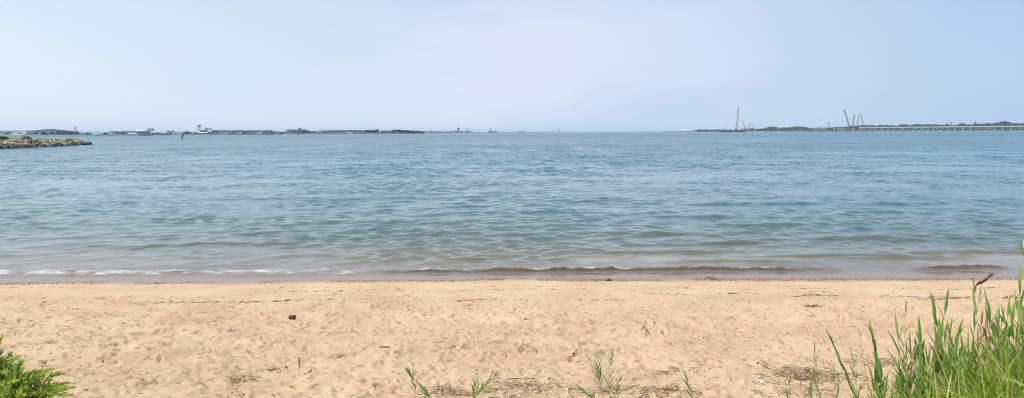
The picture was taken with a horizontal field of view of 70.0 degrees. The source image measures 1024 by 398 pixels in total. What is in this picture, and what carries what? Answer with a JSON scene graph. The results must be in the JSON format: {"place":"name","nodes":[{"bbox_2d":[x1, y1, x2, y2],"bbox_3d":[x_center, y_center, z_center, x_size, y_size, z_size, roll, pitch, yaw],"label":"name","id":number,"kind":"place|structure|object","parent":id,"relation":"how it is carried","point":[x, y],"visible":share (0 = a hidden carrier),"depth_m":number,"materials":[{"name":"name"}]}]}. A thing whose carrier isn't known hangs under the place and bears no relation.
{"place":"outdoors","nodes":[
{"label":"outdoors","id":0,"kind":"place"},
{"bbox_2d":[1,138,74,142],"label":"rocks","id":1,"kind":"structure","parent":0,"point":[32,138],"depth_m":163.87,"materials":[{"name":"grey stone"}]},
{"bbox_2d":[151,134,278,134],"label":"shore","id":2,"kind":"structure","parent":0,"point":[210,134],"depth_m":955.90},
{"bbox_2d":[222,130,241,133],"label":"building","id":3,"kind":"structure","parent":2,"relation":"on","point":[229,131],"depth_m":980.69,"materials":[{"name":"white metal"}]},
{"bbox_2d":[250,130,270,133],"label":"building","id":4,"kind":"structure","parent":2,"relation":"on","point":[262,131],"depth_m":980.71,"materials":[{"name":"white brick"}]},
{"bbox_2d":[306,133,423,133],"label":"distant shore","id":5,"kind":"structure","parent":0,"point":[365,133],"depth_m":1312.28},
{"bbox_2d":[332,130,361,132],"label":"building","id":6,"kind":"structure","parent":5,"relation":"on","point":[354,131],"depth_m":1329.12,"materials":[{"name":"grey metal"}]},
{"bbox_2d":[282,132,423,133],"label":"undergrowth","id":7,"kind":"object","parent":5,"relation":"on","point":[370,132],"visible":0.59,"depth_m":1333.84,"materials":[{"name":"green plant"}]},
{"bbox_2d":[424,132,477,132],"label":"harbour shore","id":8,"kind":"structure","parent":0,"point":[450,132],"depth_m":2254.69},
{"bbox_2d":[0,131,1023,280],"bbox_3d":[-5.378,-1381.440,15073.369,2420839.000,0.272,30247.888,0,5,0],"label":"sea","id":9,"kind":"structure","parent":0,"point":[593,202],"depth_m":27.85,"materials":[{"name":"liquid"}]},
{"bbox_2d":[827,130,866,130],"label":"barge","id":10,"kind":"object","parent":9,"relation":"on","point":[846,130],"visible":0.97,"depth_m":2490.50,"materials":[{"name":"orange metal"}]},
{"bbox_2d":[858,126,1023,130],"bbox_3d":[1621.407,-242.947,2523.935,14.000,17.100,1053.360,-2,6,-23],"label":"trestle bridge","id":11,"kind":"structure","parent":9,"relation":"on","point":[971,127],"depth_m":2620.32,"materials":[{"name":"concrete"}]},
{"bbox_2d":[0,269,1023,397],"bbox_3d":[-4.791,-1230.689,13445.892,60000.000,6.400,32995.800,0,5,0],"label":"beach","id":12,"kind":"structure","parent":0,"point":[327,338],"depth_m":8.40,"materials":[{"name":"beige sand"}]},
{"bbox_2d":[0,332,21,389],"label":"shrub","id":13,"kind":"object","parent":12,"relation":"on","point":[4,362],"visible":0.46,"depth_m":5.12,"materials":[{"name":"green plant"}]},
{"bbox_2d":[0,354,75,397],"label":"shrub","id":14,"kind":"object","parent":12,"relation":"on","point":[17,385],"visible":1,"depth_m":5.03,"materials":[{"name":"green plant"}]},
{"bbox_2d":[225,369,259,384],"bbox_3d":[-2.257,1.484,6.160,0.277,0.104,0.269,-4,7,-36],"label":"straw heap","id":15,"kind":"object","parent":12,"relation":"on","point":[238,379],"visible":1,"depth_m":6.11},
{"bbox_2d":[403,363,416,393],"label":"reed","id":16,"kind":"object","parent":12,"relation":"on","point":[409,373],"visible":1,"depth_m":5.48,"materials":[{"name":"green plant"}]},
{"bbox_2d":[417,381,429,397],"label":"reed","id":17,"kind":"object","parent":12,"relation":"on","point":[422,387],"visible":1,"depth_m":5.37,"materials":[{"name":"green plant"}]},
{"bbox_2d":[417,385,496,397],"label":"straw heap","id":18,"kind":"object","parent":12,"relation":"on","point":[454,389],"visible":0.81,"depth_m":5.65,"materials":[{"name":"brown plant"}]},
{"bbox_2d":[471,376,482,397],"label":"reed","id":19,"kind":"object","parent":12,"relation":"on","point":[475,379],"visible":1,"depth_m":5.39,"materials":[{"name":"green plant"}]},
{"bbox_2d":[475,369,501,394],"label":"reed","id":20,"kind":"object","parent":12,"relation":"on","point":[485,384],"visible":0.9,"depth_m":5.48,"materials":[{"name":"green plant"}]},
{"bbox_2d":[22,286,978,397],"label":"shell fragments","id":21,"kind":"object","parent":12,"relation":"on","point":[497,362],"visible":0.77,"depth_m":7.70,"materials":[{"name":"white"}]},
{"bbox_2d":[0,290,1004,397],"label":"plant litter","id":22,"kind":"object","parent":12,"relation":"on","point":[478,337],"visible":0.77,"depth_m":7.65,"materials":[{"name":"brown plant"}]},
{"bbox_2d":[1,276,1017,285],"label":"shell hash","id":23,"kind":"object","parent":12,"relation":"on","point":[821,279],"visible":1,"depth_m":13.28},
{"bbox_2d":[0,285,1018,303],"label":"wrack","id":24,"kind":"object","parent":12,"relation":"on","point":[286,300],"visible":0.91,"depth_m":11.02,"materials":[{"name":"brown plant"}]},
{"bbox_2d":[487,375,564,393],"bbox_3d":[0.115,1.473,5.849,0.634,0.112,0.404,0,5,0],"label":"straw heap","id":25,"kind":"object","parent":12,"relation":"on","point":[527,384],"visible":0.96,"depth_m":5.82,"materials":[{"name":"brown plant"}]},
{"bbox_2d":[576,384,595,397],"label":"reed","id":26,"kind":"object","parent":12,"relation":"on","point":[581,389],"visible":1,"depth_m":5.33,"materials":[{"name":"green plant"}]},
{"bbox_2d":[584,352,606,395],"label":"reed","id":27,"kind":"object","parent":12,"relation":"on","point":[595,371],"visible":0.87,"depth_m":5.51,"materials":[{"name":"green plant"}]},
{"bbox_2d":[594,346,603,395],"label":"reed","id":28,"kind":"object","parent":12,"relation":"on","point":[599,373],"visible":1,"depth_m":5.43,"materials":[{"name":"green plant"}]},
{"bbox_2d":[561,383,647,395],"bbox_3d":[0.719,1.524,5.843,0.692,0.073,0.354,0,5,0],"label":"straw heap","id":29,"kind":"object","parent":12,"relation":"on","point":[598,388],"visible":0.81,"depth_m":5.83,"materials":[{"name":"brown plant"}]},
{"bbox_2d":[603,345,615,397],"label":"reed","id":30,"kind":"object","parent":12,"relation":"on","point":[609,369],"visible":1,"depth_m":5.52,"materials":[{"name":"green plant"}]},
{"bbox_2d":[611,373,622,395],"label":"reed","id":31,"kind":"object","parent":12,"relation":"on","point":[618,387],"visible":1,"depth_m":5.49,"materials":[{"name":"green plant"}]},
{"bbox_2d":[620,382,708,397],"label":"straw heap","id":32,"kind":"object","parent":12,"relation":"on","point":[668,388],"visible":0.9,"depth_m":5.74,"materials":[{"name":"brown plant"}]},
{"bbox_2d":[639,365,700,375],"bbox_3d":[1.377,1.486,6.305,0.555,0.079,0.355,0,5,0],"label":"straw heap","id":33,"kind":"object","parent":12,"relation":"on","point":[675,367],"visible":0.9,"depth_m":6.30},
{"bbox_2d":[682,369,693,397],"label":"reed","id":34,"kind":"object","parent":12,"relation":"on","point":[687,385],"visible":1,"depth_m":5.18,"materials":[{"name":"green plant"}]},
{"bbox_2d":[785,374,791,397],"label":"reed","id":35,"kind":"object","parent":12,"relation":"on","point":[789,385],"visible":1,"depth_m":4.72,"materials":[{"name":"green plant"}]},
{"bbox_2d":[741,376,839,397],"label":"straw heap","id":36,"kind":"object","parent":12,"relation":"on","point":[784,390],"visible":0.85,"depth_m":5.68,"materials":[{"name":"brown plant"}]},
{"bbox_2d":[753,363,868,387],"bbox_3d":[2.490,1.479,6.165,0.875,0.154,0.622,0,5,0],"label":"straw heap","id":37,"kind":"object","parent":12,"relation":"on","point":[820,374],"visible":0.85,"depth_m":6.15,"materials":[{"name":"brown plant"}]},
{"bbox_2d":[809,369,814,397],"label":"reed","id":38,"kind":"object","parent":12,"relation":"on","point":[810,385],"visible":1,"depth_m":4.62,"materials":[{"name":"green plant"}]},
{"bbox_2d":[813,342,821,397],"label":"reed","id":39,"kind":"object","parent":12,"relation":"on","point":[816,373],"visible":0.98,"depth_m":5.08,"materials":[{"name":"green plant"}]},
{"bbox_2d":[830,365,838,396],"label":"reed","id":40,"kind":"object","parent":12,"relation":"on","point":[833,373],"visible":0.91,"depth_m":4.63,"materials":[{"name":"green plant"}]},
{"bbox_2d":[826,330,856,397],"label":"reed","id":41,"kind":"object","parent":12,"relation":"on","point":[846,374],"visible":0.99,"depth_m":4.71,"materials":[{"name":"green plant"}]},
{"bbox_2d":[849,349,860,397],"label":"reed","id":42,"kind":"object","parent":12,"relation":"on","point":[854,375],"visible":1,"depth_m":4.60,"materials":[{"name":"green plant"}]},
{"bbox_2d":[858,330,872,395],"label":"reed","id":43,"kind":"object","parent":12,"relation":"on","point":[864,365],"visible":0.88,"depth_m":5.00,"materials":[{"name":"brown plant"}]},
{"bbox_2d":[844,357,904,367],"bbox_3d":[3.312,1.495,6.656,0.544,0.117,0.388,2,6,18],"label":"straw heap","id":44,"kind":"object","parent":12,"relation":"on","point":[882,358],"visible":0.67,"depth_m":6.65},
{"bbox_2d":[868,348,882,397],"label":"reed","id":45,"kind":"object","parent":12,"relation":"on","point":[876,366],"visible":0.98,"depth_m":4.11,"materials":[{"name":"green plant"}]},
{"bbox_2d":[867,318,884,396],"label":"reed","id":46,"kind":"object","parent":12,"relation":"on","point":[875,347],"visible":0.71,"depth_m":4.80,"materials":[{"name":"green plant"}]},
{"bbox_2d":[870,368,881,397],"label":"reed","id":47,"kind":"object","parent":12,"relation":"on","point":[880,385],"visible":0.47,"depth_m":4.45,"materials":[{"name":"green plant"}]},
{"bbox_2d":[867,364,891,396],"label":"reed","id":48,"kind":"object","parent":12,"relation":"on","point":[874,379],"visible":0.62,"depth_m":4.46,"materials":[{"name":"plant"}]},
{"bbox_2d":[871,372,889,397],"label":"reed","id":49,"kind":"object","parent":12,"relation":"on","point":[882,384],"visible":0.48,"depth_m":4.49,"materials":[{"name":"green plant"}]},
{"bbox_2d":[883,374,893,397],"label":"reed","id":50,"kind":"object","parent":12,"relation":"on","point":[884,393],"visible":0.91,"depth_m":4.04,"materials":[{"name":"green plant"}]},
{"bbox_2d":[890,375,899,397],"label":"reed","id":51,"kind":"object","parent":12,"relation":"on","point":[894,385],"visible":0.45,"depth_m":4.51,"materials":[{"name":"green plant"}]},
{"bbox_2d":[886,310,909,397],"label":"reed","id":52,"kind":"object","parent":12,"relation":"on","point":[898,349],"visible":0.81,"depth_m":4.50,"materials":[{"name":"green plant"}]},
{"bbox_2d":[891,356,906,397],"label":"reed","id":53,"kind":"object","parent":12,"relation":"on","point":[899,376],"visible":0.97,"depth_m":4.17,"materials":[{"name":"green plant"}]},
{"bbox_2d":[893,361,910,388],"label":"reed","id":54,"kind":"object","parent":12,"relation":"on","point":[905,368],"visible":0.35,"depth_m":4.73,"materials":[{"name":"green plant"}]},
{"bbox_2d":[895,339,910,393],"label":"reed","id":55,"kind":"object","parent":12,"relation":"on","point":[906,363],"visible":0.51,"depth_m":4.85,"materials":[{"name":"green plant"}]},
{"bbox_2d":[900,300,912,388],"bbox_3d":[2.445,1.084,4.591,0.150,0.926,0.080,-4,6,-35],"label":"reed","id":56,"kind":"object","parent":12,"relation":"on","point":[905,332],"visible":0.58,"depth_m":4.59,"materials":[{"name":"green plant"}]},
{"bbox_2d":[906,357,916,397],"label":"reed","id":57,"kind":"object","parent":12,"relation":"on","point":[910,381],"visible":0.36,"depth_m":4.54,"materials":[{"name":"green plant"}]},
{"bbox_2d":[902,330,923,397],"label":"reed","id":58,"kind":"object","parent":12,"relation":"on","point":[912,376],"visible":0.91,"depth_m":4.32,"materials":[{"name":"plant"}]},
{"bbox_2d":[905,349,925,397],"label":"reed","id":59,"kind":"object","parent":12,"relation":"on","point":[918,393],"visible":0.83,"depth_m":4.22,"materials":[{"name":"green plant"}]},
{"bbox_2d":[900,344,932,390],"bbox_3d":[2.677,1.238,4.845,0.230,0.696,0.155,-4,7,-37],"label":"reed","id":60,"kind":"object","parent":12,"relation":"on","point":[914,358],"visible":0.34,"depth_m":4.84,"materials":[{"name":"green plant"}]},
{"bbox_2d":[908,349,926,396],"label":"reed","id":61,"kind":"object","parent":12,"relation":"on","point":[921,362],"visible":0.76,"depth_m":4.30,"materials":[{"name":"green plant"}]},
{"bbox_2d":[914,315,926,397],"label":"reed","id":62,"kind":"object","parent":12,"relation":"on","point":[919,335],"visible":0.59,"depth_m":4.39,"materials":[{"name":"green plant"}]},
{"bbox_2d":[925,346,934,379],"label":"reed","id":63,"kind":"object","parent":12,"relation":"on","point":[928,357],"visible":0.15,"depth_m":5.00,"materials":[{"name":"green plant"}]},
{"bbox_2d":[927,316,943,397],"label":"reed","id":64,"kind":"object","parent":12,"relation":"on","point":[939,339],"visible":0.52,"depth_m":4.29,"materials":[{"name":"green plant"}]},
{"bbox_2d":[930,333,941,392],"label":"reed","id":65,"kind":"object","parent":12,"relation":"on","point":[937,367],"visible":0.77,"depth_m":4.22,"materials":[{"name":"plant"}]},
{"bbox_2d":[850,318,1023,397],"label":"grass","id":66,"kind":"structure","parent":12,"relation":"on","point":[1006,381],"depth_m":3.99,"materials":[{"name":"green plant"}]},
{"bbox_2d":[930,351,945,396],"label":"reed","id":67,"kind":"object","parent":12,"relation":"on","point":[943,362],"visible":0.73,"depth_m":4.09,"materials":[{"name":"green plant"}]},
{"bbox_2d":[929,324,948,364],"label":"reed","id":68,"kind":"object","parent":12,"relation":"on","point":[944,339],"visible":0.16,"depth_m":5.02,"materials":[{"name":"green plant"}]},
{"bbox_2d":[930,291,950,397],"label":"reed","id":69,"kind":"object","parent":12,"relation":"on","point":[937,323],"visible":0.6,"depth_m":4.38,"materials":[{"name":"green plant"}]},
{"bbox_2d":[927,287,959,397],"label":"reed","id":70,"kind":"object","parent":12,"relation":"on","point":[946,303],"visible":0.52,"depth_m":4.48,"materials":[{"name":"green plant"}]},
{"bbox_2d":[941,343,962,390],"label":"reed","id":71,"kind":"object","parent":12,"relation":"on","point":[950,355],"visible":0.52,"depth_m":4.25,"materials":[{"name":"green plant"}]},
{"bbox_2d":[943,323,961,370],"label":"reed","id":72,"kind":"object","parent":12,"relation":"on","point":[952,343],"visible":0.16,"depth_m":4.83,"materials":[{"name":"plant"}]},
{"bbox_2d":[944,319,963,371],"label":"reed","id":73,"kind":"object","parent":12,"relation":"on","point":[960,329],"visible":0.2,"depth_m":4.57,"materials":[{"name":"green plant"}]},
{"bbox_2d":[944,319,963,381],"bbox_3d":[2.724,1.121,4.475,0.222,0.825,0.074,2,6,18],"label":"reed","id":74,"kind":"object","parent":12,"relation":"on","point":[950,337],"visible":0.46,"depth_m":4.46,"materials":[{"name":"green plant"}]},
{"bbox_2d":[948,349,960,390],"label":"reed","id":75,"kind":"object","parent":12,"relation":"on","point":[956,367],"visible":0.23,"depth_m":4.43,"materials":[{"name":"green plant"}]},
{"bbox_2d":[943,327,969,397],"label":"reed","id":76,"kind":"object","parent":12,"relation":"on","point":[959,356],"visible":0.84,"depth_m":3.98,"materials":[{"name":"green plant"}]},
{"bbox_2d":[958,336,970,390],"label":"reed","id":77,"kind":"object","parent":12,"relation":"on","point":[964,355],"visible":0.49,"depth_m":4.17,"materials":[{"name":"green plant"}]},
{"bbox_2d":[959,332,973,368],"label":"reed","id":78,"kind":"object","parent":12,"relation":"on","point":[968,348],"visible":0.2,"depth_m":4.82,"materials":[{"name":"green plant"}]},
{"bbox_2d":[964,351,976,389],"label":"reed","id":79,"kind":"object","parent":12,"relation":"on","point":[969,353],"visible":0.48,"depth_m":4.20,"materials":[{"name":"green plant"}]},
{"bbox_2d":[968,284,983,367],"bbox_3d":[2.920,1.034,4.627,0.131,1.029,0.031,2,6,24],"label":"reed","id":80,"kind":"object","parent":12,"relation":"on","point":[977,319],"visible":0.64,"depth_m":4.59,"materials":[{"name":"green plant"}]},
{"bbox_2d":[970,329,982,377],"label":"reed","id":81,"kind":"object","parent":12,"relation":"on","point":[978,345],"visible":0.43,"depth_m":4.63,"materials":[{"name":"plant"}]},
{"bbox_2d":[974,311,983,358],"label":"reed","id":82,"kind":"object","parent":12,"relation":"on","point":[981,321],"visible":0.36,"depth_m":4.86,"materials":[{"name":"plant"}]},
{"bbox_2d":[965,270,995,380],"bbox_3d":[2.943,0.986,4.674,0.341,1.066,0.102,-4,7,-36],"label":"reed","id":83,"kind":"object","parent":12,"relation":"on","point":[975,286],"visible":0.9,"depth_m":4.67,"materials":[{"name":"green plant"}]},
{"bbox_2d":[982,317,990,384],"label":"reed","id":84,"kind":"object","parent":12,"relation":"on","point":[989,337],"visible":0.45,"depth_m":4.50,"materials":[{"name":"plant"}]},
{"bbox_2d":[983,338,994,377],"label":"reed","id":85,"kind":"object","parent":12,"relation":"on","point":[988,347],"visible":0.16,"depth_m":4.57,"materials":[{"name":"green plant"}]},
{"bbox_2d":[983,322,999,354],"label":"reed","id":86,"kind":"object","parent":12,"relation":"on","point":[992,336],"visible":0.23,"depth_m":4.59,"materials":[{"name":"green plant"}]},
{"bbox_2d":[979,304,1004,397],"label":"reed","id":87,"kind":"object","parent":12,"relation":"on","point":[995,347],"visible":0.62,"depth_m":4.06,"materials":[{"name":"plant"}]},
{"bbox_2d":[984,289,999,369],"bbox_3d":[2.883,1.050,4.381,0.088,1.045,0.148,-2,6,-22],"label":"reed","id":88,"kind":"object","parent":12,"relation":"on","point":[989,318],"visible":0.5,"depth_m":4.37,"materials":[{"name":"green plant"}]},
{"bbox_2d":[991,306,1012,369],"bbox_3d":[3.102,1.110,4.649,0.193,0.905,0.039,-2,6,-18],"label":"reed","id":89,"kind":"object","parent":12,"relation":"on","point":[999,321],"visible":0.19,"depth_m":4.62,"materials":[{"name":"green plant"}]},
{"bbox_2d":[993,312,1011,395],"bbox_3d":[2.777,1.105,4.135,0.192,0.962,0.065,-1,5,-13],"label":"reed","id":90,"kind":"object","parent":12,"relation":"on","point":[996,327],"visible":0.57,"depth_m":4.11,"materials":[{"name":"green plant"}]},
{"bbox_2d":[997,304,1011,363],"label":"reed","id":91,"kind":"object","parent":12,"relation":"on","point":[1007,326],"visible":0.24,"depth_m":4.86,"materials":[{"name":"green plant"}]},
{"bbox_2d":[999,298,1013,364],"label":"reed","id":92,"kind":"object","parent":12,"relation":"on","point":[1008,309],"visible":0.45,"depth_m":4.28,"materials":[{"name":"green plant"}]},
{"bbox_2d":[997,303,1022,388],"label":"reed","id":93,"kind":"object","parent":12,"relation":"on","point":[1011,317],"visible":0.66,"depth_m":4.06,"materials":[{"name":"green plant"}]},
{"bbox_2d":[1005,302,1015,362],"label":"reed","id":94,"kind":"object","parent":12,"relation":"on","point":[1013,314],"visible":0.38,"depth_m":4.40,"materials":[{"name":"green plant"}]},
{"bbox_2d":[1004,322,1017,378],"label":"reed","id":95,"kind":"object","parent":12,"relation":"on","point":[1016,345],"visible":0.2,"depth_m":4.49,"materials":[{"name":"green plant"}]},
{"bbox_2d":[1003,324,1023,378],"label":"reed","id":96,"kind":"object","parent":12,"relation":"on","point":[1015,346],"visible":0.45,"depth_m":4.17,"materials":[{"name":"green plant"}]},
{"bbox_2d":[1004,310,1023,380],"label":"reed","id":97,"kind":"object","parent":12,"relation":"on","point":[1017,340],"visible":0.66,"depth_m":4.02,"materials":[{"name":"green plant"}]},
{"bbox_2d":[1009,266,1023,384],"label":"reed","id":98,"kind":"object","parent":12,"relation":"on","point":[1020,305],"visible":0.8,"depth_m":4.06,"materials":[{"name":"green plant"}]},
{"bbox_2d":[1009,306,1023,377],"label":"reed","id":99,"kind":"object","parent":12,"relation":"on","point":[1018,342],"visible":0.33,"depth_m":4.14,"materials":[{"name":"green plant"}]},
{"bbox_2d":[1009,290,1023,370],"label":"reed","id":100,"kind":"object","parent":12,"relation":"on","point":[1019,324],"visible":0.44,"depth_m":4.20,"materials":[{"name":"green plant"}]},
{"bbox_2d":[0,0,1023,132],"label":"sky","id":101,"kind":"structure","parent":0,"point":[89,66],"materials":[{"name":"blue"}]},
{"bbox_2d":[664,131,759,131],"bbox_3d":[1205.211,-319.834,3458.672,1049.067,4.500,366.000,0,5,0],"label":"shore","id":102,"kind":"structure","parent":0,"point":[706,131],"depth_m":3313.51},
{"bbox_2d":[697,129,824,131],"bbox_3d":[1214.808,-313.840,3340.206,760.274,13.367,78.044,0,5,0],"label":"undergrowth","id":103,"kind":"object","parent":102,"relation":"on","point":[764,130],"visible":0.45,"depth_m":3348.54,"materials":[{"name":"green plant"}]},
{"bbox_2d":[961,130,1023,130],"bbox_3d":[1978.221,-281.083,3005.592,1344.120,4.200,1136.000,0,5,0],"label":"shore","id":104,"kind":"structure","parent":0,"point":[992,130],"depth_m":2731.39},
{"bbox_2d":[861,127,1023,130],"bbox_3d":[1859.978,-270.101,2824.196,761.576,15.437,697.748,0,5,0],"label":"undergrowth","id":105,"kind":"object","parent":104,"relation":"on","point":[923,129],"visible":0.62,"depth_m":2896.75,"materials":[{"name":"green plant"}]},
{"bbox_2d":[999,121,1006,127],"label":"tree","id":106,"kind":"object","parent":104,"relation":"on","point":[1003,123],"visible":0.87,"depth_m":2676.83,"materials":[{"name":"plant"}]},
{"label":"left shore","id":107,"kind":"structure","parent":0,"visible":0},
{"bbox_2d":[0,131,35,134],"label":"building","id":108,"kind":"structure","parent":107,"relation":"on","point":[21,132],"depth_m":711.98,"materials":[{"name":"concrete"}]},
{"bbox_2d":[0,129,67,131],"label":"building","id":109,"kind":"structure","parent":107,"relation":"on","point":[9,130],"depth_m":749.23,"materials":[{"name":"concrete"}]},
{"bbox_2d":[35,131,55,134],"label":"building","id":110,"kind":"structure","parent":107,"relation":"on","point":[40,132],"depth_m":731.73,"materials":[{"name":"concrete"}]},
{"bbox_2d":[55,131,78,134],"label":"building","id":111,"kind":"structure","parent":107,"relation":"on","point":[63,132],"depth_m":731.90,"materials":[{"name":"brick"}]},
{"bbox_2d":[0,134,142,136],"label":"quay wall","id":112,"kind":"structure","parent":107,"relation":"on","point":[73,135],"depth_m":695.30,"materials":[{"name":"concrete"}]},
{"bbox_2d":[109,131,150,135],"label":"building","id":113,"kind":"structure","parent":107,"relation":"on","point":[146,133],"depth_m":740.53,"materials":[{"name":"grey metal"}]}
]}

